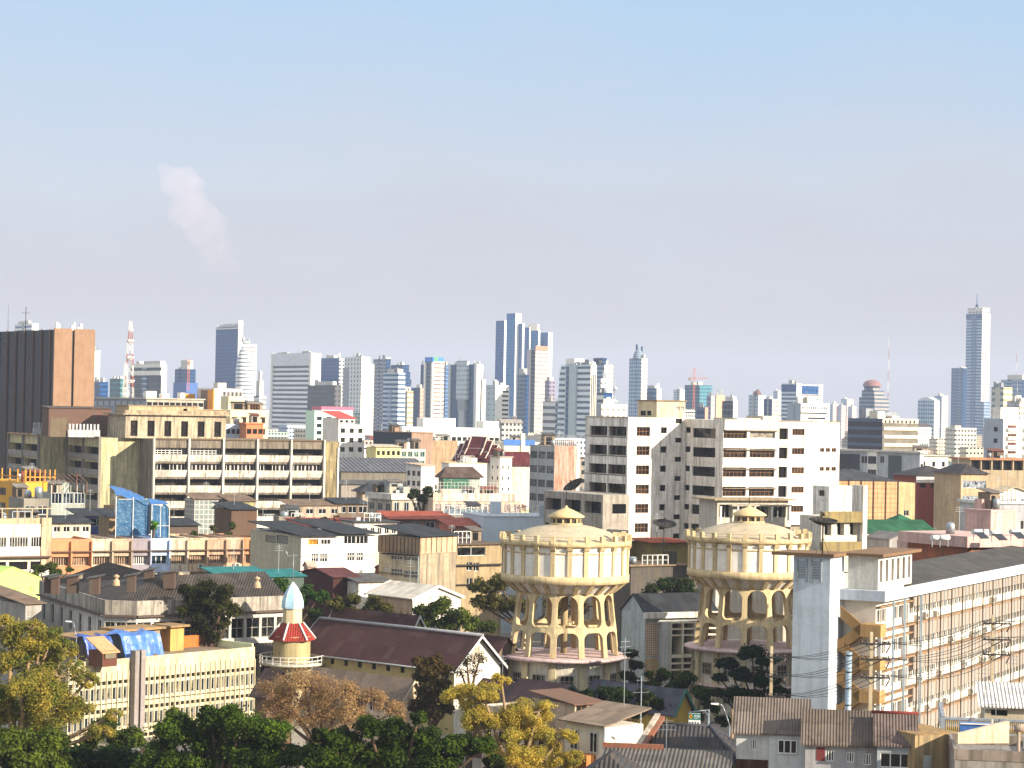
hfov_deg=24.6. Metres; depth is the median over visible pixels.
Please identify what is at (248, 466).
window
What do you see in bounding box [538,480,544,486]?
window
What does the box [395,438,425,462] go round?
green white row
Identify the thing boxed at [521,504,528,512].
town house
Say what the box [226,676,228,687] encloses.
window
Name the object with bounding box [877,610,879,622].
window
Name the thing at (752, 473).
window
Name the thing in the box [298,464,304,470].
window
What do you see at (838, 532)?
window
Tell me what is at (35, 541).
window
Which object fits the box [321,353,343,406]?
office tower
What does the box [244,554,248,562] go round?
window
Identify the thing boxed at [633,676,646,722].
antenna pole
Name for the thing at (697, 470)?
window
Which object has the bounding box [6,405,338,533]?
concrete building
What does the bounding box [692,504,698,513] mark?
window
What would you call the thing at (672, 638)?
window
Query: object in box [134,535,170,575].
shop house
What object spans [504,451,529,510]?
building
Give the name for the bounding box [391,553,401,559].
window
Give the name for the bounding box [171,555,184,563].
window
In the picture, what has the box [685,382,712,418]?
unfinished tower
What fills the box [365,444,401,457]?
cream row
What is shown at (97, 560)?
window
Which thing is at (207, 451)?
window
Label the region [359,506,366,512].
window
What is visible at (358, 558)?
window
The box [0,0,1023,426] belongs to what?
sky
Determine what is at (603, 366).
office tower
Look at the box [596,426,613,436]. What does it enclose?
window
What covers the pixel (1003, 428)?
white apartment
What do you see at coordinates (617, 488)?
window
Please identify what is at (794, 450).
window
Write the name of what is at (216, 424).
window
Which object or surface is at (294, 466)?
window
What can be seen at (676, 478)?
window
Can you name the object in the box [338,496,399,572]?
white tank house
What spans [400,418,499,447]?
long white building
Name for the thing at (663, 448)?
window
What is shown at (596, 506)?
window
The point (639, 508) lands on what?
window
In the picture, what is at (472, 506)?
railed terrace
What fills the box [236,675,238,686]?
window
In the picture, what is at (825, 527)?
window
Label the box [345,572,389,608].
white shed
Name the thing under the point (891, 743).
row house
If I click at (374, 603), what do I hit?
tree
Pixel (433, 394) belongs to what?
office tower
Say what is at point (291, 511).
town building
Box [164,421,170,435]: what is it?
window
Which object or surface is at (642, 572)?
grey workshop
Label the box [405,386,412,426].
apartment tower
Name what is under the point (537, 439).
town building
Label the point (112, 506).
town building
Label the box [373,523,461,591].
apartment block
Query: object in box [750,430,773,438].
window
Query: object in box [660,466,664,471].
window
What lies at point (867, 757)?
window
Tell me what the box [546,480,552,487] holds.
window
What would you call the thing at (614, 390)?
office tower
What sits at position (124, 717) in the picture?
window
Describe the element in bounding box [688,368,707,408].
tower crane
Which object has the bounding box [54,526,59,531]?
window
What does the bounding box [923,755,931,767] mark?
blocked door
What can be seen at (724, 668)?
window
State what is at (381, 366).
office tower
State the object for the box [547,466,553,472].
window
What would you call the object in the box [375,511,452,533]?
red tin house
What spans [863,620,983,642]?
power cable
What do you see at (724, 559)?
water tower
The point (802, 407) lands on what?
slit window
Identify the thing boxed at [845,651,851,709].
flue pipe
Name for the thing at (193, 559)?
window
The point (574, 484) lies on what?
satellite dish
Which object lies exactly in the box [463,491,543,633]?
blue grey building
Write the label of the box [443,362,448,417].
office tower
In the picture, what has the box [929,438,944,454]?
town building
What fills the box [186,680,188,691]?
window
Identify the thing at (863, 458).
window
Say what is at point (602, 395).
office tower
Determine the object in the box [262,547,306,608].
awning roof
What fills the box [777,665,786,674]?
window
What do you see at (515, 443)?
blue stripe building
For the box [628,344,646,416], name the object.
office tower
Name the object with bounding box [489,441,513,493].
white tower
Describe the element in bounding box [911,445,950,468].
long white wing
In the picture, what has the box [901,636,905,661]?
window
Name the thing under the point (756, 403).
office tower
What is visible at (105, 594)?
old house
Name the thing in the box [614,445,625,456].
window
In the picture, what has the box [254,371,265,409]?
telecom block
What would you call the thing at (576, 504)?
window
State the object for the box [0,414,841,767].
ground
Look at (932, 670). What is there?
power cable
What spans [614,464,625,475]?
window
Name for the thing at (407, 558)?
window
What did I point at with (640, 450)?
window
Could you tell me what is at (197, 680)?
window
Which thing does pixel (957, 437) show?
town building
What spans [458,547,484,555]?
window
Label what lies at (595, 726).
white wall house
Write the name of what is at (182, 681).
window
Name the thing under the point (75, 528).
window
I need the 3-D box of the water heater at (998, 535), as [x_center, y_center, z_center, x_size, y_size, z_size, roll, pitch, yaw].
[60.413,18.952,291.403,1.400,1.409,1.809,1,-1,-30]
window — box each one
[0,487,5,494]
[0,537,5,546]
[9,537,27,546]
[31,537,40,546]
[38,506,46,514]
[52,493,61,503]
[52,557,67,565]
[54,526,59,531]
[61,607,62,625]
[63,493,72,503]
[63,526,69,531]
[72,557,88,565]
[73,526,78,531]
[74,493,84,503]
[82,526,88,531]
[85,690,88,702]
[87,518,98,525]
[91,689,93,701]
[93,556,108,564]
[96,689,99,701]
[102,688,104,700]
[105,622,116,626]
[105,653,115,658]
[107,688,109,699]
[113,687,115,699]
[114,556,128,564]
[115,622,124,625]
[118,687,120,698]
[123,686,126,698]
[123,714,125,725]
[130,420,136,435]
[133,556,146,564]
[145,684,147,695]
[147,421,153,435]
[150,683,152,695]
[152,555,165,563]
[155,448,168,453]
[155,463,160,469]
[155,683,157,694]
[155,710,157,722]
[160,682,162,694]
[160,710,162,721]
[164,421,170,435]
[169,463,176,469]
[170,448,184,454]
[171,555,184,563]
[171,681,173,693]
[176,681,178,692]
[177,464,184,469]
[181,421,186,436]
[181,680,183,692]
[185,620,196,635]
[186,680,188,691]
[189,555,203,563]
[190,448,203,454]
[190,464,195,469]
[191,679,193,691]
[196,464,203,469]
[196,679,198,690]
[198,421,203,436]
[201,678,203,689]
[204,448,219,454]
[204,464,211,469]
[206,678,208,689]
[209,555,222,562]
[211,677,213,688]
[212,464,219,469]
[214,422,219,436]
[216,677,218,688]
[220,626,227,638]
[221,676,223,687]
[225,464,229,469]
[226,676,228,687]
[227,554,239,562]
[230,464,237,469]
[231,618,242,637]
[231,675,233,686]
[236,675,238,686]
[238,464,245,469]
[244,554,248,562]
[245,700,247,711]
[246,464,253,469]
[246,618,258,637]
[255,656,257,674]
[259,464,263,469]
[261,617,272,636]
[261,655,272,673]
[266,535,275,542]
[272,464,278,470]
[277,535,287,543]
[277,616,282,625]
[280,464,286,470]
[292,464,296,470]
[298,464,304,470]
[305,464,312,470]
[306,509,312,513]
[308,539,317,544]
[311,554,317,561]
[313,465,319,470]
[319,509,325,513]
[320,554,326,561]
[321,539,329,544]
[331,509,338,513]
[341,506,345,512]
[344,536,354,543]
[347,552,353,560]
[348,506,355,512]
[356,536,367,543]
[356,552,362,560]
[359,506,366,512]
[386,503,389,510]
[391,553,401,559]
[391,568,401,575]
[394,502,398,510]
[404,502,408,510]
[405,554,417,560]
[405,570,417,577]
[426,522,434,527]
[434,504,440,510]
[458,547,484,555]
[467,562,471,570]
[484,504,489,511]
[502,391,508,418]
[503,504,509,512]
[513,504,519,512]
[513,671,520,681]
[530,465,536,471]
[530,479,536,485]
[530,493,536,499]
[531,451,537,457]
[532,674,543,680]
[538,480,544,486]
[538,494,543,500]
[539,451,545,458]
[539,465,544,472]
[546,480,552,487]
[547,452,553,458]
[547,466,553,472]
[553,498,560,509]
[560,676,573,684]
[570,728,578,749]
[572,500,580,510]
[576,705,585,710]
[589,675,599,685]
[589,732,597,753]
[591,375,595,415]
[592,501,600,512]
[595,445,612,455]
[595,463,612,474]
[595,482,612,493]
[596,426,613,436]
[610,673,616,680]
[612,504,625,513]
[613,483,624,494]
[614,426,625,437]
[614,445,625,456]
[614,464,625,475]
[635,485,647,493]
[635,504,647,512]
[635,523,646,531]
[636,446,648,454]
[636,465,648,473]
[637,427,648,435]
[659,504,664,509]
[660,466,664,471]
[660,485,664,490]
[661,427,665,432]
[661,446,665,452]
[672,638,673,652]
[674,476,679,480]
[674,495,679,499]
[675,438,680,442]
[675,457,680,461]
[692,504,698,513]
[692,523,698,530]
[693,466,714,476]
[693,485,714,495]
[694,428,715,437]
[694,447,714,457]
[702,662,710,674]
[719,504,728,516]
[722,487,744,495]
[723,448,745,457]
[723,467,744,476]
[723,667,734,675]
[724,431,745,438]
[749,448,773,457]
[749,468,772,476]
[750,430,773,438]
[750,487,772,495]
[750,739,756,749]
[751,666,763,673]
[755,504,764,516]
[773,506,781,516]
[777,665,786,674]
[777,739,797,753]
[791,486,802,492]
[791,506,802,511]
[792,429,803,434]
[792,448,803,453]
[792,467,803,473]
[801,407,826,418]
[824,525,827,534]
[826,750,833,761]
[836,523,840,534]
[846,752,853,762]
[849,523,853,534]
[861,456,866,462]
[863,753,870,764]
[868,456,875,463]
[868,469,875,474]
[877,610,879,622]
[880,752,907,767]
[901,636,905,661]
[962,480,985,487]
[962,496,977,498]
[971,460,978,468]
[980,584,1022,709]
[982,461,989,469]
[991,710,1006,715]
[993,461,999,469]
[1003,461,1010,469]
[1014,461,1020,469]
[1020,520,1023,528]
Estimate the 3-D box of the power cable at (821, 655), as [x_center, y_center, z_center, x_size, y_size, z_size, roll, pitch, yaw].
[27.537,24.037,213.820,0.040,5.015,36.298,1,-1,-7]
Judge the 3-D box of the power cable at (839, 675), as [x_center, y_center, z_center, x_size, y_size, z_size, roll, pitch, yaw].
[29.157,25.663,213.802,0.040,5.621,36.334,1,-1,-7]
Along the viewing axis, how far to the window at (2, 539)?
373.37 m
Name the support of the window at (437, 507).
in the terrace house at (486, 495)
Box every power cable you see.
[766,656,860,674]
[767,640,860,656]
[767,674,859,694]
[769,656,865,675]
[770,640,866,657]
[771,674,865,694]
[776,656,876,676]
[776,674,876,695]
[777,640,878,658]
[784,641,887,659]
[784,674,887,697]
[786,656,887,677]
[861,636,983,658]
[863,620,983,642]
[868,620,988,643]
[868,651,983,675]
[876,636,988,659]
[876,651,988,676]
[879,620,999,645]
[879,637,997,660]
[879,651,998,677]
[889,637,1007,662]
[889,651,1008,679]
[891,621,1007,646]
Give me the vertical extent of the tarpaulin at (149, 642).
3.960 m
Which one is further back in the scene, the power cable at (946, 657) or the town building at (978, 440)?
the town building at (978, 440)
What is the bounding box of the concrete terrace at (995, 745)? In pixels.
[949,698,1023,767]
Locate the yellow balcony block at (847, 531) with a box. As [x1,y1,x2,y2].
[800,485,867,587]
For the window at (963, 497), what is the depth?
505.81 m
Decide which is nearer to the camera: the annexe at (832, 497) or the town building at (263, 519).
the annexe at (832, 497)
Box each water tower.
[499,484,631,690]
[684,480,811,717]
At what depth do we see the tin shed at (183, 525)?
421.76 m
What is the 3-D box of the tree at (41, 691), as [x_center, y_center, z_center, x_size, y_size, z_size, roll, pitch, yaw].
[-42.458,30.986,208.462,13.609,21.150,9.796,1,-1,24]
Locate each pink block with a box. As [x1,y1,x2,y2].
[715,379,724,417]
[897,488,1017,547]
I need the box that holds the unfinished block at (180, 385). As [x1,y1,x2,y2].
[173,360,197,398]
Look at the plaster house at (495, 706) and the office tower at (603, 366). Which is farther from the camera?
the office tower at (603, 366)
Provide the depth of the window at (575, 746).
202.55 m
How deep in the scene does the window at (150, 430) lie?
554.50 m
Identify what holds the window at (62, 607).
in the old house at (105, 594)
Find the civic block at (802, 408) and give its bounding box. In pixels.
[787,396,829,420]
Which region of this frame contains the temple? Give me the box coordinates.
[451,432,498,485]
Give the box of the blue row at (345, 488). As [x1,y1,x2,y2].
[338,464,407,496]
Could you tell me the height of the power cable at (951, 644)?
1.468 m
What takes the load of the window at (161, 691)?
in the school block at (184, 673)
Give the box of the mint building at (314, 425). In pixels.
[305,410,333,439]
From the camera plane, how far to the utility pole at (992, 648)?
213.81 m
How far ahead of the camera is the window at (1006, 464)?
643.86 m
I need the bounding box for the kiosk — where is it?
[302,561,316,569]
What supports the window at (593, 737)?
in the white wall house at (595, 726)
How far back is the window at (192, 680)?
287.04 m
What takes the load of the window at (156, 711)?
in the school block at (184, 673)
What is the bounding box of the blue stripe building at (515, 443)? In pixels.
[494,432,534,452]
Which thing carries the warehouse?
on the ground
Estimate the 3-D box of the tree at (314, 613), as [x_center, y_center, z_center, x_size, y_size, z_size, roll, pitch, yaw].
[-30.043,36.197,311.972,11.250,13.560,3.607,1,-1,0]
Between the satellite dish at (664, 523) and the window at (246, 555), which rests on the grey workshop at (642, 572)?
the satellite dish at (664, 523)
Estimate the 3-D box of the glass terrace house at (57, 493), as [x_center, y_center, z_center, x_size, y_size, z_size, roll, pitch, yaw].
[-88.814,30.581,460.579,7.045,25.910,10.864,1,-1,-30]
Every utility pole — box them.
[765,646,785,697]
[860,632,890,710]
[983,615,1010,681]
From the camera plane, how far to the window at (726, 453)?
397.40 m
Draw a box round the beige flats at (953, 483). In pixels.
[932,450,989,529]
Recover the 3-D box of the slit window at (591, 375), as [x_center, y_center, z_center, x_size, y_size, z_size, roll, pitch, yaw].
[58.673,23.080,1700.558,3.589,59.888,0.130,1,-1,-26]
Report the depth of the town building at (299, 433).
1790.96 m
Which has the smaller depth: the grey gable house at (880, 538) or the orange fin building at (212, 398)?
the grey gable house at (880, 538)
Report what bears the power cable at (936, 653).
attached to the utility pole at (870, 662)
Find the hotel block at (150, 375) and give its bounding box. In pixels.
[129,361,166,397]
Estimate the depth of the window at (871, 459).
631.87 m
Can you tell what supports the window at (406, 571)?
in the apartment block at (429, 552)
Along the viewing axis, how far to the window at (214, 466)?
553.83 m
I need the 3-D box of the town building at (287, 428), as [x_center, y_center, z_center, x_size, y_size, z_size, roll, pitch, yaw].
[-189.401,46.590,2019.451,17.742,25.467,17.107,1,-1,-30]
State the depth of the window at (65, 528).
399.20 m
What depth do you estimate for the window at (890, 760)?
165.92 m
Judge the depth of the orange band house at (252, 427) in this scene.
661.54 m
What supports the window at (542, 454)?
in the rusty panel building at (553, 466)
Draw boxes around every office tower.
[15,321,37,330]
[94,343,99,381]
[94,377,107,396]
[109,376,126,397]
[215,321,242,388]
[235,337,256,400]
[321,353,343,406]
[342,343,373,434]
[373,351,390,430]
[382,363,406,430]
[391,362,412,390]
[413,381,422,426]
[420,361,423,387]
[423,348,443,417]
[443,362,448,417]
[448,353,482,427]
[480,375,485,420]
[495,313,552,418]
[516,369,528,434]
[527,345,548,433]
[545,377,555,401]
[593,357,612,403]
[597,387,611,403]
[599,372,607,392]
[613,380,617,403]
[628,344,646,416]
[647,384,660,399]
[673,387,684,399]
[696,397,707,418]
[706,387,714,418]
[748,389,764,415]
[763,396,778,415]
[773,389,780,414]
[781,380,822,420]
[859,380,888,411]
[918,397,939,437]
[934,393,947,438]
[951,366,966,427]
[966,303,989,446]
[1001,375,1023,398]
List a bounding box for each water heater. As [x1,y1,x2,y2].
[930,535,939,539]
[939,535,949,539]
[971,529,988,539]
[989,531,1007,541]
[1009,529,1023,539]
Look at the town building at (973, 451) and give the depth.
1549.79 m
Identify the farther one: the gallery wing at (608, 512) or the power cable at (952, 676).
the gallery wing at (608, 512)
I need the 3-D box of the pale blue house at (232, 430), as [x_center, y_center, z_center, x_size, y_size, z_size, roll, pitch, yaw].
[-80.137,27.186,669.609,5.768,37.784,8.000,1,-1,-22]
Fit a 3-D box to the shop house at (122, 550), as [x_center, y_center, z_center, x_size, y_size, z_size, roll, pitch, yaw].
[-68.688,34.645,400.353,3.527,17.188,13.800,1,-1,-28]
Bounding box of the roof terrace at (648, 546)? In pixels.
[630,515,687,563]
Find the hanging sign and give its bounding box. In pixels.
[688,709,709,723]
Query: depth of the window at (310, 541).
373.19 m
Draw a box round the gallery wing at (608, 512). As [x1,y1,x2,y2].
[541,490,628,648]
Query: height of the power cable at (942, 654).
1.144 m
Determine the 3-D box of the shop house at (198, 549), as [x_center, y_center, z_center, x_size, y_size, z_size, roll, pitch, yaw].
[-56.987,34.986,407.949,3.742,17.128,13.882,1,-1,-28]
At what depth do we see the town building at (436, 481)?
758.79 m
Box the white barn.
[364,559,464,630]
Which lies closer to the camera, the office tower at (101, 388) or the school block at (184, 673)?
the school block at (184, 673)
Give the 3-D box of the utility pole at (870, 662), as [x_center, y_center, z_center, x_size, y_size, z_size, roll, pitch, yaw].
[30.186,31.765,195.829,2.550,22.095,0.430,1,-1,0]
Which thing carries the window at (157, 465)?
in the concrete building at (170, 455)
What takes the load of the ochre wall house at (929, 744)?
on the ground
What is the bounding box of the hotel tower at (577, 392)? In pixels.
[557,358,596,437]
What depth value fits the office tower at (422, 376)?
2401.29 m
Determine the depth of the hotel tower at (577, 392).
1718.33 m
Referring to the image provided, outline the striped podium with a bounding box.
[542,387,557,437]
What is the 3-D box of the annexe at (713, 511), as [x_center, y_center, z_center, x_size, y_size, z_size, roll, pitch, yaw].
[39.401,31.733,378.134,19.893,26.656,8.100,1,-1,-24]
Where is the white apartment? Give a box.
[983,407,1023,457]
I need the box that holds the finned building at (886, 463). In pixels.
[839,449,927,478]
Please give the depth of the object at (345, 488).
600.82 m
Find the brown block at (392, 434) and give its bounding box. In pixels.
[373,422,433,463]
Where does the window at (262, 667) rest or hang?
in the old house at (105, 594)
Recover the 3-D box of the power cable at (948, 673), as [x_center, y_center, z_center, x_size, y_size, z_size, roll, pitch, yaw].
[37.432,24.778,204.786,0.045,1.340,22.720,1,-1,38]
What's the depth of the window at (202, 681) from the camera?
288.31 m
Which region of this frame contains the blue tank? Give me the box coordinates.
[959,719,992,731]
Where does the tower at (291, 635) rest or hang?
on the ground
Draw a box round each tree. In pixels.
[0,611,127,745]
[0,722,86,767]
[57,741,140,767]
[77,705,192,753]
[129,701,302,767]
[173,577,244,646]
[251,660,409,743]
[273,576,330,621]
[292,710,505,767]
[307,606,323,625]
[324,591,393,612]
[407,485,433,510]
[412,594,500,634]
[438,667,588,767]
[466,572,614,647]
[618,647,646,683]
[640,577,698,592]
[642,670,662,686]
[702,643,790,713]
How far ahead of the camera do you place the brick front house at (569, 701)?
208.13 m
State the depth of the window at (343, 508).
500.83 m
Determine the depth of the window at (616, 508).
386.73 m
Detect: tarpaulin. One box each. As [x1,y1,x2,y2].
[69,633,112,655]
[106,628,163,657]
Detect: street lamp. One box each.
[65,621,76,739]
[711,703,729,735]
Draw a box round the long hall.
[310,616,507,734]
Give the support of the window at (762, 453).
in the office building at (662, 459)
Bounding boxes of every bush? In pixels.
[31,561,73,580]
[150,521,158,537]
[190,521,235,535]
[295,514,339,520]
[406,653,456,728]
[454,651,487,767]
[579,684,670,722]
[652,667,731,726]
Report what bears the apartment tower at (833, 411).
on the ground
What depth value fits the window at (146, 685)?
281.42 m
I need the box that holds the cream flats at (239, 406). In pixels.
[221,395,267,437]
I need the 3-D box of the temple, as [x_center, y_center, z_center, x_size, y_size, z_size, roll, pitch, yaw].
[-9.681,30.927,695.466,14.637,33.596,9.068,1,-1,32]
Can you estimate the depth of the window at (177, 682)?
285.16 m
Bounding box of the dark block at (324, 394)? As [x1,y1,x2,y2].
[307,373,340,410]
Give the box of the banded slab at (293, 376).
[270,345,320,429]
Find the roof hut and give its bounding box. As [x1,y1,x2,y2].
[86,636,119,666]
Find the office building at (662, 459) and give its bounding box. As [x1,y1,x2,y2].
[584,400,839,612]
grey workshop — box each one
[8,483,48,517]
[604,551,688,651]
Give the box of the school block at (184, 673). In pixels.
[22,622,255,746]
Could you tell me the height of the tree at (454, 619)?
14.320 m
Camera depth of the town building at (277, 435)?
1893.06 m
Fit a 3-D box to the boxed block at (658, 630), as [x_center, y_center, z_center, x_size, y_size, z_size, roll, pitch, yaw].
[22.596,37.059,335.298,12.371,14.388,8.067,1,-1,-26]
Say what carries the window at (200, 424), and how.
in the concrete building at (170, 455)
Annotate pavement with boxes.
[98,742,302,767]
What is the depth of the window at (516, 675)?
296.12 m
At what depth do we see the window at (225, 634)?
305.63 m
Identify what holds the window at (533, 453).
in the rusty panel building at (553, 466)
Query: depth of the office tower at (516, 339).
3009.21 m
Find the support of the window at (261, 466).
in the concrete building at (170, 455)
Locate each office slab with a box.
[0,305,94,478]
[771,546,1023,727]
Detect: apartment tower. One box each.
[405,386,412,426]
[830,401,837,421]
[838,403,845,438]
[841,397,853,430]
[848,404,856,417]
[991,382,1011,417]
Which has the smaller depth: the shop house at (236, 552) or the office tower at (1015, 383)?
the shop house at (236, 552)
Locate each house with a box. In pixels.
[0,464,55,517]
[0,503,51,579]
[0,565,40,599]
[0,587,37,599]
[0,591,46,699]
[34,474,86,514]
[36,562,283,683]
[51,536,92,577]
[78,535,113,566]
[90,534,132,567]
[108,534,151,570]
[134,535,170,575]
[149,534,188,574]
[169,534,208,573]
[187,534,227,566]
[199,533,244,565]
[217,533,249,565]
[226,414,239,437]
[238,413,264,437]
[248,519,380,572]
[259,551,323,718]
[284,505,338,528]
[304,666,420,758]
[322,411,364,456]
[329,608,425,627]
[333,500,383,522]
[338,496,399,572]
[351,481,411,500]
[365,479,417,516]
[366,436,372,440]
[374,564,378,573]
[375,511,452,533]
[404,450,437,494]
[418,479,521,512]
[434,467,483,492]
[434,517,480,539]
[441,448,486,485]
[449,525,501,635]
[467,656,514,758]
[482,702,547,767]
[496,668,579,702]
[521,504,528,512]
[528,688,602,767]
[557,638,651,767]
[586,749,642,767]
[588,678,658,696]
[597,671,696,731]
[637,713,735,767]
[731,696,810,767]
[801,708,876,767]
[867,530,897,547]
[871,710,918,767]
[893,455,937,527]
[898,482,914,519]
[898,506,1023,560]
[898,723,956,767]
[994,472,1023,500]
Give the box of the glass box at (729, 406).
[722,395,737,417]
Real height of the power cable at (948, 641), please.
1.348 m
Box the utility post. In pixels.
[729,709,732,737]
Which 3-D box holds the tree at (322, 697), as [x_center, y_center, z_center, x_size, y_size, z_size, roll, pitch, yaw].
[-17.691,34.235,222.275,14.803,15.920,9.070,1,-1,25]
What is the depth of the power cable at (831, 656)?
210.95 m
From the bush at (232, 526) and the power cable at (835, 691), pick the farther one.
the bush at (232, 526)
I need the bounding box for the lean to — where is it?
[600,718,733,767]
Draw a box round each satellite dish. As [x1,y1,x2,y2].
[563,478,582,490]
[653,517,676,553]
[809,512,837,554]
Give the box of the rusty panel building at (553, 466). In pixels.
[529,430,579,512]
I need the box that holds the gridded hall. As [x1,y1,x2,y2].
[839,469,898,518]
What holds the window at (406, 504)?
in the flat house at (390, 495)
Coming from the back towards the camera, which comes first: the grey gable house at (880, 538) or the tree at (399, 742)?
the grey gable house at (880, 538)
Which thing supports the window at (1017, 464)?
in the terracotta gallery at (996, 465)
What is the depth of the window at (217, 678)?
290.21 m
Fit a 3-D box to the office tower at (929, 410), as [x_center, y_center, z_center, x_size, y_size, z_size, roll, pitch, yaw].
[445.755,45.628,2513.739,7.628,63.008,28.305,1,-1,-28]
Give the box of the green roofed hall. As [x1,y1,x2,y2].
[867,519,934,534]
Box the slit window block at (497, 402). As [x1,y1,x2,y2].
[485,380,508,420]
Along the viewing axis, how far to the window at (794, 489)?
403.61 m
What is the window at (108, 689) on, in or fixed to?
in the school block at (184, 673)
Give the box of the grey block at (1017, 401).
[1007,395,1023,418]
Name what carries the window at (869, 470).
in the finned building at (886, 463)
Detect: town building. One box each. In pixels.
[104,496,134,508]
[257,514,273,528]
[268,432,288,438]
[273,505,304,520]
[279,423,305,438]
[294,428,305,438]
[353,413,359,424]
[364,440,372,444]
[435,477,437,492]
[497,419,522,440]
[525,435,540,444]
[538,436,576,445]
[555,436,584,456]
[580,456,584,489]
[685,409,694,418]
[842,436,847,448]
[918,423,931,442]
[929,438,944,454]
[945,425,976,457]
[960,446,983,456]
[976,436,981,446]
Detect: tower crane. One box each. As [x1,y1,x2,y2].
[187,359,192,390]
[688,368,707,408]
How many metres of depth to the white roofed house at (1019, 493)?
433.42 m
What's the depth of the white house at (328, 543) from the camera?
377.52 m
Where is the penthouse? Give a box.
[975,654,1023,719]
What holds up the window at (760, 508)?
in the annexe at (713, 511)
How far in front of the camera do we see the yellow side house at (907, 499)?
480.58 m
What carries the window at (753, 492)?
in the office building at (662, 459)
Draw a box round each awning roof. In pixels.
[199,545,269,573]
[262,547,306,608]
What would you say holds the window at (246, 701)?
in the school block at (184, 673)
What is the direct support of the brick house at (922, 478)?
on the ground
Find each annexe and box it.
[431,428,457,477]
[692,497,799,641]
[812,485,851,513]
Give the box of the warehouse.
[339,457,421,482]
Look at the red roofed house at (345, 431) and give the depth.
802.55 m
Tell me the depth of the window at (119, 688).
278.21 m
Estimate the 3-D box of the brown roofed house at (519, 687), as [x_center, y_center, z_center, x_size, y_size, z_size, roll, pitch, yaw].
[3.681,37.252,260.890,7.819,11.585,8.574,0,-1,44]
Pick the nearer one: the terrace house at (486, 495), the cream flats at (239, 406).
the terrace house at (486, 495)
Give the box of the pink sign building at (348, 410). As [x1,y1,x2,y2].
[312,406,353,417]
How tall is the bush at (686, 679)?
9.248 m
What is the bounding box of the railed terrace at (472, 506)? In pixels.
[443,492,487,517]
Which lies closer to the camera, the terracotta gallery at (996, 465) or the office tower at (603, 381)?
the terracotta gallery at (996, 465)
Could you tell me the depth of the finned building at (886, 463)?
630.11 m
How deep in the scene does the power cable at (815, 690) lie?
212.54 m
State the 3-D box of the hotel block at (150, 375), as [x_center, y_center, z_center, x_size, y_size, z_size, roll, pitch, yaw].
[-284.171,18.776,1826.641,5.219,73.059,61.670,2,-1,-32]
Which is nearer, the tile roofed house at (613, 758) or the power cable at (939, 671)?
the tile roofed house at (613, 758)
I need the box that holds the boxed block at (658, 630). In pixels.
[619,592,717,688]
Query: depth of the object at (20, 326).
2515.59 m
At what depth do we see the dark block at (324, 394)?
1921.83 m
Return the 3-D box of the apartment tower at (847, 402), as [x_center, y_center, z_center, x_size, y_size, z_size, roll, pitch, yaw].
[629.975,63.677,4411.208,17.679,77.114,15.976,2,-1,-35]
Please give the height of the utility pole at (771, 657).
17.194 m
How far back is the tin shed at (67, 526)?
400.24 m
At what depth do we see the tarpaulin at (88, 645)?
278.19 m
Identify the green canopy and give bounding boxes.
[888,514,911,519]
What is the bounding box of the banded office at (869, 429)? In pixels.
[847,408,919,450]
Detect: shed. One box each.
[38,498,93,537]
[66,489,104,533]
[95,496,118,533]
[169,518,201,533]
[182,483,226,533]
[212,486,259,536]
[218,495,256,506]
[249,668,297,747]
[277,485,343,517]
[298,567,361,628]
[323,480,370,516]
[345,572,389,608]
[484,635,518,676]
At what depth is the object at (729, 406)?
1603.17 m
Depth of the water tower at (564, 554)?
294.35 m
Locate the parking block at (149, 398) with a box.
[94,391,204,412]
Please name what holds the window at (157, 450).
in the concrete building at (170, 455)
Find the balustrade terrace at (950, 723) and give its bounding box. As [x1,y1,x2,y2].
[938,667,1023,735]
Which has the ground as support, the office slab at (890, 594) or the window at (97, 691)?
the office slab at (890, 594)
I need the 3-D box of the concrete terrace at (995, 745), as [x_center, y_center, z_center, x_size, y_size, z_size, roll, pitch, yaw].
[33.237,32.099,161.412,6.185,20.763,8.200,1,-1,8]
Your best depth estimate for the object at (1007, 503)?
412.45 m
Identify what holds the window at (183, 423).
in the concrete building at (170, 455)
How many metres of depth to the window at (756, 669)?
308.70 m
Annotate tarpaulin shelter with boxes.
[109,485,169,537]
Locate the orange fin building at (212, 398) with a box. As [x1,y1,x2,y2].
[197,383,242,409]
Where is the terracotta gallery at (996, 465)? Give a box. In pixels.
[950,448,1023,488]
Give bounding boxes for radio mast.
[122,363,128,397]
[124,321,134,397]
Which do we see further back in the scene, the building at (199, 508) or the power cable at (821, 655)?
the building at (199, 508)
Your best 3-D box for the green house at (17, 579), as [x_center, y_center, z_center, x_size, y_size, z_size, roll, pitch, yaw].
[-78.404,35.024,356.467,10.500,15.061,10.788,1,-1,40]
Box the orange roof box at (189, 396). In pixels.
[184,394,194,398]
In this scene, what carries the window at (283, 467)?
in the concrete building at (170, 455)
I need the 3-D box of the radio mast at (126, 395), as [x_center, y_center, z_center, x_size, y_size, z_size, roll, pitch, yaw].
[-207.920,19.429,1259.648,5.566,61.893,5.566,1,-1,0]
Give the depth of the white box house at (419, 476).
611.88 m

